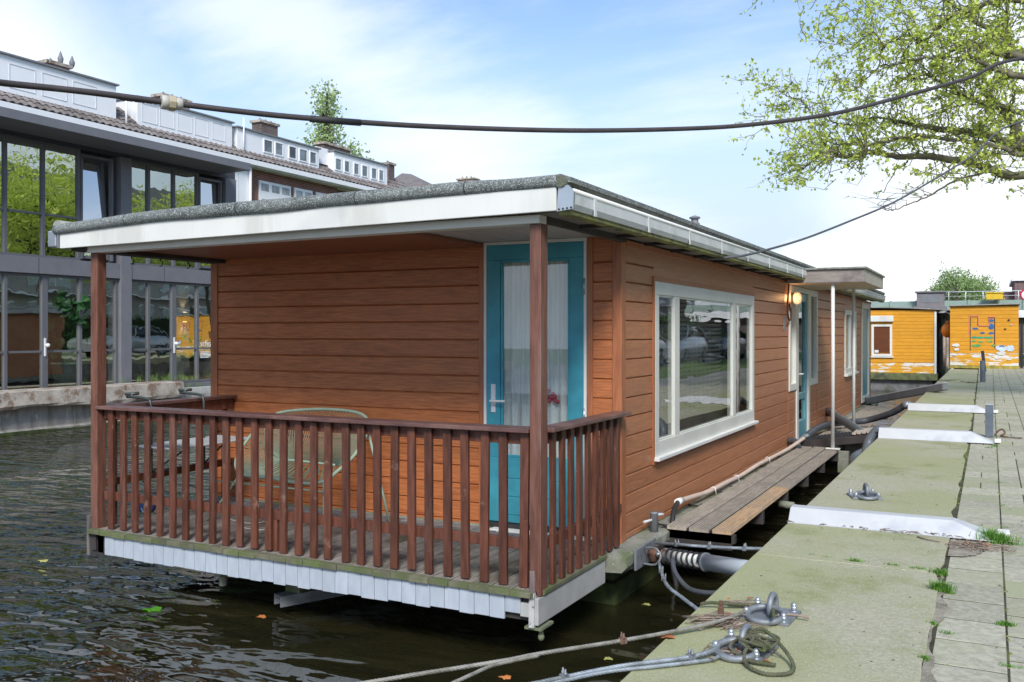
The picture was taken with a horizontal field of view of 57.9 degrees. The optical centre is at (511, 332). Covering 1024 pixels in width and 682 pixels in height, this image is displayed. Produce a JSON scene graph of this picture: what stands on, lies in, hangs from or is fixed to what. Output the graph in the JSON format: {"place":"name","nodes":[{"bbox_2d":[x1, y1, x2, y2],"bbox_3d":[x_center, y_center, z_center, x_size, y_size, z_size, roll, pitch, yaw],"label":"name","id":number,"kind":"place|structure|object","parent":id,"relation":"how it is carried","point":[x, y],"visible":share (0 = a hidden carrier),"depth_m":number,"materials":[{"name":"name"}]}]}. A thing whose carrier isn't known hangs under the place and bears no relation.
{"place":"outdoors","nodes":[
{"label":"outdoors","id":0,"kind":"place"},
{"bbox_2d":[107,370,209,387],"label":"bank grass","id":1,"kind":"structure","parent":0,"point":[155,379],"depth_m":22.32,"materials":[{"name":"green plant"}]},
{"bbox_2d":[0,51,408,201],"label":"terrace house","id":2,"kind":"structure","parent":0,"point":[281,167],"depth_m":32.14,"materials":[{"name":"white paint"}]},
{"bbox_2d":[258,180,290,199],"bbox_3d":[-8.933,-4.310,34.920,0.060,2.620,1.717,0,0,27],"label":"bay window","id":3,"kind":"structure","parent":2,"relation":"in","point":[261,194],"depth_m":34.66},
{"bbox_2d":[294,187,312,196],"bbox_3d":[-8.192,-4.310,36.353,0.060,2.620,1.072,0,0,27],"label":"bay window","id":4,"kind":"structure","parent":2,"relation":"in","point":[295,188],"depth_m":36.27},
{"bbox_2d":[0,368,953,681],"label":"canal","id":5,"kind":"structure","parent":0,"point":[70,610],"depth_m":6.48,"materials":[{"name":"black liquid"}]},
{"bbox_2d":[0,381,210,435],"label":"canal wall","id":6,"kind":"structure","parent":5,"relation":"in","point":[30,410],"depth_m":18.99,"materials":[{"name":"grey concrete"}]},
{"bbox_2d":[141,606,161,611],"bbox_3d":[-2.602,1.996,6.679,0.163,0.025,0.132,0,0,27],"label":"fallen leaf","id":7,"kind":"object","parent":5,"relation":"on","point":[156,608],"visible":1,"depth_m":6.67,"materials":[{"name":"green plant"}]},
{"bbox_2d":[48,174,893,640],"bbox_3d":[2.693,0.495,13.895,5.225,4.610,17.640,0,0,27],"label":"houseboat","id":8,"kind":"object","parent":5,"relation":"on","point":[560,390],"visible":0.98,"depth_m":7.14,"materials":[{"name":"wood"}]},
{"bbox_2d":[139,503,155,513],"bbox_3d":[-3.060,1.454,7.748,0.195,0.128,0.120,0,0,27],"label":"bag","id":9,"kind":"object","parent":8,"relation":"on","point":[141,508],"visible":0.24,"depth_m":7.70,"materials":[{"name":"blue fabric"}]},
{"bbox_2d":[125,388,250,482],"bbox_3d":[-2.699,0.847,7.716,0.640,0.729,0.870,0,0,27],"label":"balcony table","id":10,"kind":"object","parent":8,"relation":"attached to","point":[179,442],"visible":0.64,"depth_m":7.54,"materials":[{"name":"wood"}]},
{"bbox_2d":[207,408,389,535],"bbox_3d":[-1.681,1.076,7.439,1.439,0.896,0.694,0,0,27],"label":"lounge chair","id":11,"kind":"object","parent":8,"relation":"on","point":[337,460],"visible":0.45,"depth_m":7.51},
{"bbox_2d":[487,241,584,527],"bbox_3d":[0.169,0.394,7.028,0.835,2.141,0.098,0,0,27],"label":"porch door","id":12,"kind":"structure","parent":8,"relation":"in","point":[572,252],"depth_m":7.11,"materials":[{"name":"teal paint"}]},
{"bbox_2d":[669,500,679,585],"bbox_3d":[1.319,1.717,7.498,0.087,0.674,0.398,0,0,12],"label":"hose","id":13,"kind":"object","parent":8,"relation":"attached to","point":[672,519],"visible":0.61,"depth_m":7.43,"materials":[{"name":"black rubber"}]},
{"bbox_2d":[634,538,747,574],"bbox_3d":[1.240,1.558,6.223,0.381,0.225,1.318,0,0,-31],"label":"fender strut","id":14,"kind":"object","parent":8,"relation":"attached to","point":[646,553],"visible":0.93,"depth_m":6.37,"materials":[{"name":"paint"}]},
{"bbox_2d":[657,561,697,609],"bbox_3d":[0.967,1.549,5.602,0.127,0.154,1.809,0,0,1],"label":"mooring wire","id":15,"kind":"object","parent":14,"relation":"attached to","point":[676,593],"visible":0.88,"depth_m":5.33,"materials":[{"name":"grey metal"}]},
{"bbox_2d":[670,557,716,595],"bbox_3d":[1.170,1.536,5.736,0.085,0.164,0.610,0,0,-32],"label":"underwater hose","id":16,"kind":"object","parent":14,"relation":"hanging from","point":[683,583],"visible":0.73,"depth_m":5.80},
{"bbox_2d":[654,539,761,550],"bbox_3d":[1.277,1.440,6.181,0.237,0.182,1.115,0,0,-36],"label":"pipe","id":17,"kind":"object","parent":14,"relation":"on","point":[745,547],"visible":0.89,"depth_m":6.06,"materials":[{"name":"grey metal"}]},
{"bbox_2d":[652,276,758,464],"bbox_3d":[1.867,0.302,8.975,0.255,1.505,3.560,0,0,27],"label":"big window","id":18,"kind":"structure","parent":8,"relation":"in","point":[677,442],"depth_m":8.68,"materials":[{"name":"paint"}]},
{"bbox_2d":[674,436,805,504],"bbox_3d":[2.588,1.452,9.988,0.123,0.158,5.285,0,0,28],"label":"conduit","id":19,"kind":"object","parent":8,"relation":"on","point":[721,484],"visible":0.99,"depth_m":9.34,"materials":[{"name":"plastic"}]},
{"bbox_2d":[787,437,801,448],"bbox_3d":[3.703,1.463,12.118,0.128,0.166,0.294,0,0,-6],"label":"hose","id":20,"kind":"object","parent":8,"relation":"on","point":[791,440],"visible":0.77,"depth_m":12.12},
{"bbox_2d":[798,294,806,439],"bbox_3d":[4.154,0.488,13.230,0.110,2.075,0.920,0,0,27],"label":"entrance door","id":21,"kind":"structure","parent":8,"relation":"in","point":[802,395],"depth_m":13.48,"materials":[{"name":"teal paint"}]},
{"bbox_2d":[800,427,872,472],"bbox_3d":[4.536,1.534,12.739,0.938,0.532,2.000,0,0,27],"label":"gangway board","id":22,"kind":"object","parent":8,"relation":"attached to","point":[851,442],"visible":0.57,"depth_m":12.13,"materials":[{"name":"black wood"}]},
{"bbox_2d":[825,408,867,464],"bbox_3d":[4.706,1.441,12.828,0.461,0.435,4.794,0,0,15],"label":"hose","id":23,"kind":"object","parent":8,"relation":"attached to","point":[849,424],"visible":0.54,"depth_m":13.02,"materials":[{"name":"black rubber"}]},
{"bbox_2d":[844,310,858,376],"bbox_3d":[6.475,0.195,17.721,0.110,1.230,1.630,0,0,27],"label":"small window","id":24,"kind":"structure","parent":8,"relation":"in","point":[847,371],"depth_m":17.71,"materials":[{"name":"paint"}]},
{"bbox_2d":[800,401,911,437],"bbox_3d":[4.825,1.297,13.765,2.313,0.518,0.884,0,0,-30],"label":"hose","id":25,"kind":"object","parent":8,"relation":"on","point":[902,406],"visible":0.69,"depth_m":14.11,"materials":[{"name":"rubber"}]},
{"bbox_2d":[705,120,1023,259],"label":"service cable","id":26,"kind":"object","parent":8,"relation":"attached to","point":[841,224],"visible":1,"depth_m":9.50,"materials":[{"name":"black rubber"}]},
{"bbox_2d":[863,382,947,404],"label":"mooring beam","id":27,"kind":"structure","parent":8,"relation":"attached to","point":[917,391],"depth_m":18.56,"materials":[{"name":"metal"}]},
{"bbox_2d":[499,675,510,679],"bbox_3d":[-0.046,1.996,5.370,0.088,0.013,0.069,0,0,27],"label":"fallen leaf","id":28,"kind":"object","parent":5,"relation":"on","point":[506,677],"visible":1,"depth_m":5.36,"materials":[{"name":"orange plant"}]},
{"bbox_2d":[871,306,950,389],"bbox_3d":[14.837,0.780,38.129,5.945,3.439,12.630,0,0,27],"label":"houseboat","id":29,"kind":"object","parent":5,"relation":"on","point":[910,347],"visible":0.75,"depth_m":31.93,"materials":[{"name":"yellow wood"}]},
{"bbox_2d":[871,316,893,357],"bbox_3d":[12.740,0.145,32.193,0.970,1.450,0.156,0,0,27],"label":"window","id":30,"kind":"structure","parent":29,"relation":"in","point":[882,344],"depth_m":32.15,"materials":[{"name":"white paint"}]},
{"bbox_2d":[0,57,1023,132],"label":"overhead cable","id":31,"kind":"object","parent":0,"point":[170,102],"visible":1,"depth_m":5.77,"materials":[{"name":"black rubber"}]},
{"bbox_2d":[0,0,1023,301],"label":"sky","id":32,"kind":"structure","parent":0,"point":[501,63],"materials":[{"name":"blue"}]},
{"bbox_2d":[621,369,977,681],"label":"quay slabs","id":33,"kind":"structure","parent":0,"point":[833,594],"depth_m":4.35,"materials":[{"name":"concrete"}]},
{"bbox_2d":[659,634,674,638],"bbox_3d":[0.591,1.154,3.514,0.068,0.011,0.054,0,0,27],"label":"fallen leaf","id":34,"kind":"object","parent":33,"relation":"on","point":[669,636],"visible":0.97,"depth_m":3.51,"materials":[{"name":"orange plant"}]},
{"bbox_2d":[682,611,770,629],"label":"twig litter","id":35,"kind":"object","parent":33,"relation":"on","point":[733,622],"visible":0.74,"depth_m":3.67,"materials":[{"name":"brown wood"}]},
{"bbox_2d":[718,600,723,615],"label":"wood block","id":36,"kind":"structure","parent":35,"relation":"on","point":[720,608],"depth_m":3.75,"materials":[{"name":"wood"}]},
{"bbox_2d":[700,601,775,617],"bbox_3d":[0.980,1.120,3.799,0.200,0.054,0.381,0,0,-37],"label":"mossy rope","id":37,"kind":"object","parent":33,"relation":"on","point":[732,604],"visible":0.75,"depth_m":3.88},
{"bbox_2d":[704,634,781,662],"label":"twig litter","id":38,"kind":"object","parent":33,"relation":"on","point":[726,650],"visible":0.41,"depth_m":3.31,"materials":[{"name":"brown plant"}]},
{"bbox_2d":[710,623,778,662],"bbox_3d":[0.829,1.108,3.350,0.200,0.102,0.257,0,0,33],"label":"mooring ring","id":39,"kind":"object","parent":33,"relation":"on","point":[755,654],"visible":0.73,"depth_m":3.32,"materials":[{"name":"metal"}]},
{"bbox_2d":[532,643,720,681],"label":"mooring wire","id":40,"kind":"object","parent":39,"relation":"attached to","point":[690,655],"visible":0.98,"depth_m":3.20,"materials":[{"name":"grey metal"}]},
{"bbox_2d":[551,655,719,681],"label":"mooring wire","id":41,"kind":"object","parent":39,"relation":"attached to","point":[626,669],"visible":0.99,"depth_m":3.17,"materials":[{"name":"grey metal"}]},
{"bbox_2d":[736,630,780,653],"bbox_3d":[0.880,1.108,3.308,0.140,0.049,0.138,0,0,27],"label":"mossy rope","id":42,"kind":"object","parent":39,"relation":"attached to","point":[763,644],"visible":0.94,"depth_m":3.29,"materials":[{"name":"green fabric"}]},
{"bbox_2d":[723,600,766,606],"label":"twig litter","id":43,"kind":"object","parent":33,"relation":"on","point":[730,601],"visible":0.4,"depth_m":3.92,"materials":[{"name":"brown wood"}]},
{"bbox_2d":[728,627,795,676],"bbox_3d":[0.883,1.114,3.245,0.180,0.087,0.279,0,0,-13],"label":"mossy rope","id":44,"kind":"object","parent":33,"relation":"on","point":[765,663],"visible":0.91,"depth_m":3.22,"materials":[{"name":"green fabric"}]},
{"bbox_2d":[738,591,801,626],"bbox_3d":[1.043,1.108,3.763,0.200,0.102,0.257,0,0,31],"label":"mooring ring","id":45,"kind":"object","parent":33,"relation":"on","point":[759,614],"visible":0.98,"depth_m":3.74,"materials":[{"name":"metal"}]},
{"bbox_2d":[357,610,746,681],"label":"mooring wire","id":46,"kind":"object","parent":45,"relation":"attached to","point":[623,639],"visible":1,"depth_m":3.36,"materials":[{"name":"metal"}]},
{"bbox_2d":[452,654,538,681],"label":"mooring wire","id":47,"kind":"object","parent":46,"relation":"attached to","point":[487,667],"visible":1,"depth_m":3.24,"materials":[{"name":"fabric"}]},
{"bbox_2d":[777,613,808,619],"bbox_3d":[1.129,1.140,3.730,0.128,0.020,0.036,0,0,5],"label":"stick","id":48,"kind":"object","parent":45,"relation":"on","point":[797,615],"visible":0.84,"depth_m":3.73,"materials":[{"name":"brown wood"}]},
{"bbox_2d":[697,541,988,661],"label":"leaf litter","id":49,"kind":"object","parent":33,"relation":"on","point":[752,597],"visible":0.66,"depth_m":3.95,"materials":[{"name":"orange plant"}]},
{"bbox_2d":[846,483,882,499],"bbox_3d":[2.477,1.108,6.496,0.200,0.102,0.257,0,0,7],"label":"mooring ring","id":50,"kind":"object","parent":33,"relation":"on","point":[864,493],"visible":1,"depth_m":6.47,"materials":[{"name":"metal"}]},
{"bbox_2d":[788,504,1009,541],"bbox_3d":[2.270,1.117,5.486,1.195,0.083,0.265,0,0,27],"label":"cable cover","id":51,"kind":"object","parent":33,"relation":"on","point":[853,518],"visible":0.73,"depth_m":5.45,"materials":[{"name":"metal"}]},
{"bbox_2d":[786,520,1018,541],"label":"twig litter","id":52,"kind":"object","parent":33,"relation":"on","point":[917,532],"visible":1,"depth_m":5.35,"materials":[{"name":"brown wood"}]},
{"bbox_2d":[917,536,939,541],"bbox_3d":[2.317,1.153,5.171,0.031,0.011,0.141,0,0,-31],"label":"stick","id":53,"kind":"object","parent":33,"relation":"on","point":[928,539],"visible":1,"depth_m":5.15,"materials":[{"name":"brown wood"}]},
{"bbox_2d":[878,427,1000,443],"bbox_3d":[4.603,1.106,9.999,1.195,0.106,0.266,0,0,27],"label":"cable cover","id":54,"kind":"object","parent":33,"relation":"on","point":[929,435],"visible":1,"depth_m":9.95,"materials":[{"name":"metal"}]},
{"bbox_2d":[862,426,880,451],"bbox_3d":[3.950,1.370,10.397,0.292,0.654,0.369,0,0,-23],"label":"hose","id":55,"kind":"object","parent":54,"relation":"attached to","point":[871,437],"visible":0.45,"depth_m":10.30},
{"bbox_2d":[908,403,997,412],"bbox_3d":[6.471,1.109,13.614,1.195,0.101,0.266,0,0,27],"label":"cable cover","id":56,"kind":"object","parent":33,"relation":"on","point":[944,407],"visible":0.91,"depth_m":13.58,"materials":[{"name":"metal"}]},
{"bbox_2d":[922,367,1023,681],"bbox_3d":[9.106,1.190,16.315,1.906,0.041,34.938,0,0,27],"label":"pavement","id":57,"kind":"structure","parent":0,"point":[972,656],"depth_m":4.63,"materials":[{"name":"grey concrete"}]},
{"bbox_2d":[743,426,1023,665],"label":"debris","id":58,"kind":"object","parent":57,"relation":"on","point":[928,551],"visible":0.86,"depth_m":4.27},
{"bbox_2d":[810,375,1023,667],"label":"grass tufts","id":59,"kind":"object","parent":57,"relation":"on","point":[990,534],"visible":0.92,"depth_m":4.56,"materials":[{"name":"green plant"}]},
{"bbox_2d":[921,539,985,681],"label":"dirt","id":60,"kind":"structure","parent":57,"relation":"on","point":[928,666],"depth_m":3.86,"materials":[{"name":"soil"}]},
{"bbox_2d":[928,383,1012,668],"bbox_3d":[7.786,1.173,14.024,1.460,0.012,27.929,0,0,27],"label":"joint moss","id":61,"kind":"object","parent":57,"relation":"on","point":[1009,653],"visible":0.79,"depth_m":4.41,"materials":[{"name":"green plant"}]},
{"bbox_2d":[935,538,1016,553],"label":"twig litter","id":62,"kind":"object","parent":57,"relation":"on","point":[982,546],"visible":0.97,"depth_m":5.02,"materials":[{"name":"brown wood"}]},
{"bbox_2d":[980,361,985,381],"bbox_3d":[11.145,0.918,21.931,0.120,0.500,0.117,0,0,27],"label":"bollard","id":63,"kind":"object","parent":57,"relation":"on","point":[982,371],"visible":1,"depth_m":21.89,"materials":[{"name":"grey metal"}]},
{"bbox_2d":[981,351,984,360],"bbox_3d":[14.155,0.860,27.805,0.090,0.620,0.090,-7,-3,27],"label":"bollard","id":64,"kind":"object","parent":57,"relation":"on","point":[982,355],"visible":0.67,"depth_m":27.77,"materials":[{"name":"black metal"}]},
{"bbox_2d":[948,303,1020,368],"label":"shed","id":65,"kind":"structure","parent":57,"relation":"on","point":[991,331],"depth_m":30.01,"materials":[{"name":"yellow wood"}]},
{"bbox_2d":[941,321,949,337],"bbox_3d":[14.608,-0.109,31.060,0.400,0.570,0.400,0,0,27],"label":"buoy","id":66,"kind":"object","parent":65,"relation":"hanging from","point":[945,330],"visible":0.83,"depth_m":30.95,"materials":[{"name":"orange plastic"}]},
{"bbox_2d":[985,404,993,436],"bbox_3d":[5.336,0.984,10.356,0.086,0.368,0.086,0,0,27],"label":"bollard","id":67,"kind":"object","parent":57,"relation":"on","point":[988,420],"visible":0.98,"depth_m":10.32,"materials":[{"name":"metal"}]},
{"bbox_2d":[994,428,1021,438],"bbox_3d":[5.538,1.124,10.319,0.119,0.092,0.282,0,0,-45],"label":"iron hook","id":68,"kind":"object","parent":57,"relation":"on","point":[1001,435],"visible":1,"depth_m":10.34,"materials":[{"name":"metal"}]},
{"bbox_2d":[1020,325,1022,367],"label":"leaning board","id":69,"kind":"object","parent":57,"relation":"on","point":[1021,346],"visible":0.93,"depth_m":30.33,"materials":[{"name":"black wood"}]},
{"bbox_2d":[954,354,1023,389],"bbox_3d":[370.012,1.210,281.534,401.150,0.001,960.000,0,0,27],"label":"ground","id":70,"kind":"structure","parent":0,"point":[978,368],"depth_m":31.11,"materials":[{"name":"grey concrete"}]},
{"bbox_2d":[871,290,1023,353],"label":"bridge","id":71,"kind":"structure","parent":70,"relation":"on","point":[911,304],"depth_m":53.76,"materials":[{"name":"metal"}]},
{"bbox_2d":[913,291,946,311],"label":"bridge hut","id":72,"kind":"object","parent":71,"relation":"on","point":[931,299],"visible":0.63,"depth_m":54.17,"materials":[{"name":"grey metal"}]},
{"bbox_2d":[925,266,1004,300],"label":"tree","id":73,"kind":"object","parent":70,"relation":"on","point":[964,283],"visible":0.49,"depth_m":66.61,"materials":[{"name":"green plant"}]},
{"bbox_2d":[985,292,1003,299],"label":"container","id":74,"kind":"object","parent":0,"point":[994,295],"visible":1,"depth_m":52.17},
{"bbox_2d":[1003,278,1023,299],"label":"brick building","id":75,"kind":"structure","parent":0,"point":[1016,283],"depth_m":80.85,"materials":[{"name":"brown brick"}]},
{"bbox_2d":[1020,289,1023,299],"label":"road sign","id":76,"kind":"object","parent":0,"point":[1022,294],"visible":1,"depth_m":51.25,"materials":[{"name":"metal"}]},
{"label":"left bank","id":77,"kind":"structure","parent":0,"visible":0},
{"bbox_2d":[0,106,250,389],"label":"office building","id":78,"kind":"structure","parent":77,"relation":"on","point":[158,317],"depth_m":20.45,"materials":[{"name":"glass"}]},
{"bbox_2d":[57,290,90,350],"bbox_3d":[-9.874,0.102,20.374,1.386,2.196,1.503,0,0,9],"label":"potted plant","id":79,"kind":"object","parent":78,"relation":"on","point":[83,304],"visible":0.19,"depth_m":20.14,"materials":[{"name":"green plant"}]},
{"bbox_2d":[81,154,112,261],"bbox_3d":[-9.346,-2.760,20.675,0.293,2.300,0.830,0,0,27],"label":"tilted window","id":80,"kind":"structure","parent":78,"relation":"in","point":[93,201],"depth_m":20.76,"materials":[{"name":"clear glass"}]},
{"bbox_2d":[199,177,221,268],"bbox_3d":[-7.756,-2.760,23.647,0.197,2.300,0.770,0,0,27],"label":"tilted window","id":81,"kind":"structure","parent":78,"relation":"in","point":[207,187],"depth_m":23.68,"materials":[{"name":"clear glass"}]},
{"bbox_2d":[184,386,210,394],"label":"garden kerb","id":82,"kind":"structure","parent":77,"relation":"on","point":[205,389],"depth_m":22.66,"materials":[{"name":"grey concrete"}]},
{"bbox_2d":[296,79,373,159],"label":"poplar","id":83,"kind":"object","parent":77,"relation":"on","point":[324,131],"visible":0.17,"depth_m":74.90,"materials":[{"name":"green plant"}]},
{"bbox_2d":[396,173,430,186],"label":"house","id":84,"kind":"structure","parent":77,"relation":"on","point":[409,180],"depth_m":57.38,"materials":[{"name":"tile"}]},
{"bbox_2d":[456,176,479,181],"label":"house","id":85,"kind":"structure","parent":77,"relation":"on","point":[471,178],"depth_m":69.34,"materials":[{"name":"brick"}]},
{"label":"grass verge","id":86,"kind":"structure","parent":0,"visible":0},
{"bbox_2d":[721,0,1023,210],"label":"plane tree","id":87,"kind":"object","parent":86,"relation":"on","point":[999,36],"visible":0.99,"depth_m":14.71,"materials":[{"name":"green plant"}]}
]}

